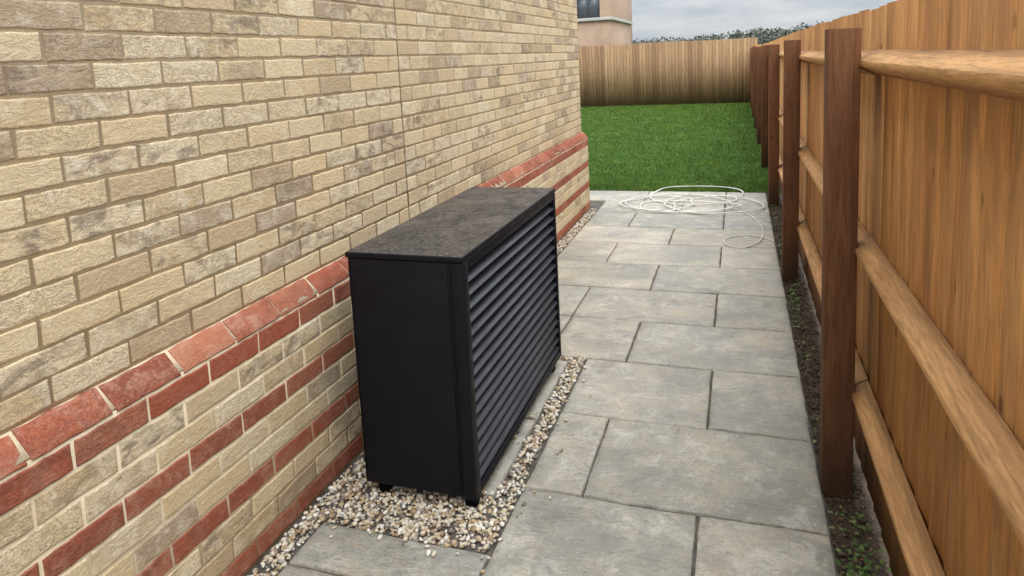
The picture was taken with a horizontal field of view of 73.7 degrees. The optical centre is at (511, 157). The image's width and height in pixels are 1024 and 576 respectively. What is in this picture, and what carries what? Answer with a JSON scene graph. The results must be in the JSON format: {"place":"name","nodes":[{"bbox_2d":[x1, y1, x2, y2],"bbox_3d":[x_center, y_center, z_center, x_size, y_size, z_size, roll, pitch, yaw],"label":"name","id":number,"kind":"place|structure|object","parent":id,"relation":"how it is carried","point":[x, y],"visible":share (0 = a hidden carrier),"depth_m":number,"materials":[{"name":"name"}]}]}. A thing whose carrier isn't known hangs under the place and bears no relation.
{"place":"outdoors","nodes":[
{"label":"outdoors","id":0,"kind":"place"},
{"bbox_2d":[278,191,835,575],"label":"patio paving","id":1,"kind":"structure","parent":0,"point":[740,476],"depth_m":2.91,"materials":[{"name":"stone"}]},
{"bbox_2d":[619,186,764,213],"bbox_3d":[1.966,0.445,7.456,1.469,0.035,1.479,0,8,18],"label":"garden hose","id":2,"kind":"object","parent":1,"relation":"on","point":[678,210],"visible":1,"depth_m":7.26,"materials":[{"name":"plastic"}]},
{"bbox_2d":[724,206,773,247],"bbox_3d":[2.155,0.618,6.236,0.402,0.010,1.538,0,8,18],"label":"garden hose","id":3,"kind":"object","parent":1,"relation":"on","point":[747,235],"visible":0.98,"depth_m":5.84,"materials":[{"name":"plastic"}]},
{"bbox_2d":[651,197,881,559],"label":"dry leaves","id":4,"kind":"object","parent":1,"relation":"on","point":[811,357],"visible":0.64,"depth_m":2.60,"materials":[{"name":"brown plant"}]},
{"bbox_2d":[578,0,632,46],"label":"walls","id":5,"kind":"structure","parent":0,"point":[601,32],"depth_m":30.87,"materials":[{"name":"beige paint"}]},
{"bbox_2d":[577,0,599,18],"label":"window frame","id":6,"kind":"object","parent":5,"relation":"attached to","point":[588,9],"visible":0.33,"depth_m":35.74,"materials":[{"name":"white plastic"}]},
{"bbox_2d":[578,0,597,18],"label":"window glass","id":7,"kind":"object","parent":6,"relation":"in","point":[583,9],"visible":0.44,"depth_m":35.74,"materials":[{"name":"grey glass"}]},
{"bbox_2d":[577,17,632,23],"bbox_3d":[2.475,-6.463,33.269,5.900,0.128,6.100,0,8,18],"label":"coping","id":8,"kind":"object","parent":5,"relation":"on","point":[605,18],"visible":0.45,"depth_m":29.85,"materials":[{"name":"white stone"}]},
{"bbox_2d":[581,102,780,193],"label":"lawn","id":9,"kind":"structure","parent":0,"point":[676,164],"depth_m":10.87,"materials":[{"name":"green plant"}]},
{"bbox_2d":[632,0,896,43],"label":"sky","id":10,"kind":"structure","parent":0,"point":[651,19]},
{"label":"ground","id":11,"kind":"structure","parent":0,"visible":0},
{"bbox_2d":[0,138,589,575],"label":"brick wall base","id":12,"kind":"object","parent":11,"relation":"on","point":[82,502],"visible":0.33,"depth_m":2.08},
{"bbox_2d":[0,0,580,435],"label":"brick wall","id":13,"kind":"structure","parent":12,"relation":"on","point":[88,180],"depth_m":2.13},
{"bbox_2d":[0,132,580,474],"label":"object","id":14,"kind":"object","parent":12,"relation":"on","point":[23,456],"visible":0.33,"depth_m":1.96,"materials":[{"name":"beige concrete"}]},
{"bbox_2d":[246,210,838,575],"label":"patio bedding","id":15,"kind":"object","parent":11,"relation":"on","point":[489,516],"visible":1,"depth_m":2.53,"materials":[{"name":"grey concrete"}]},
{"bbox_2d":[0,0,589,575],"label":"brickwork","id":16,"kind":"object","parent":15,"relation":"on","point":[46,432],"visible":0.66,"depth_m":2.12,"materials":[{"name":"brick"}]},
{"bbox_2d":[393,0,409,218],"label":"movement joint sealant","id":17,"kind":"object","parent":16,"relation":"attached to","point":[401,111],"depth_m":3.36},
{"bbox_2d":[247,208,596,575],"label":"gravel","id":18,"kind":"structure","parent":15,"relation":"on","point":[407,524],"depth_m":2.49,"materials":[{"name":"beige gravel"}]},
{"bbox_2d":[480,360,567,498],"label":"heat pump base slabs","id":19,"kind":"structure","parent":15,"relation":"on","point":[505,463],"depth_m":2.96,"materials":[{"name":"concrete"}]},
{"bbox_2d":[345,187,560,506],"bbox_3d":[-0.168,0.714,3.041,0.458,0.946,1.252,0,8,18],"label":"air source heat pump","id":20,"kind":"object","parent":19,"relation":"on","point":[456,315],"visible":1,"depth_m":2.51,"materials":[{"name":"paint"}]},
{"bbox_2d":[578,37,757,106],"bbox_3d":[1.410,-2.578,22.418,12.520,2.089,0.142,0,8,18],"label":"timber fence","id":21,"kind":"object","parent":11,"relation":"on","point":[688,72],"visible":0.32,"depth_m":21.21,"materials":[{"name":"brown wood"}]},
{"bbox_2d":[590,192,769,212],"bbox_3d":[-1.711,0.492,8.646,9.287,0.001,1.011,0,8,18],"label":"patio bedding return","id":22,"kind":"object","parent":11,"relation":"on","point":[596,205],"visible":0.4,"depth_m":7.49,"materials":[{"name":"grey concrete"}]},
{"bbox_2d":[633,20,823,43],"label":"tree row","id":23,"kind":"object","parent":11,"relation":"on","point":[766,37],"visible":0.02,"depth_m":112.80,"materials":[{"name":"green plant"}]},
{"bbox_2d":[767,195,892,575],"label":"soil strip","id":24,"kind":"object","parent":11,"relation":"on","point":[846,505],"visible":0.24,"depth_m":2.53,"materials":[{"name":"brown soil"}]},
{"bbox_2d":[767,195,889,575],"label":"soil clods","id":25,"kind":"object","parent":24,"relation":"on","point":[855,482],"visible":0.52,"depth_m":3.21,"materials":[{"name":"brown soil"}]},
{"bbox_2d":[766,194,890,575],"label":"weeds","id":26,"kind":"object","parent":24,"relation":"on","point":[866,568],"visible":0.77,"depth_m":2.18,"materials":[{"name":"green plant"}]},
{"bbox_2d":[750,0,1023,575],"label":"timber fence","id":27,"kind":"object","parent":11,"relation":"on","point":[890,137],"visible":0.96,"depth_m":1.73,"materials":[{"name":"brown wood"}]}
]}

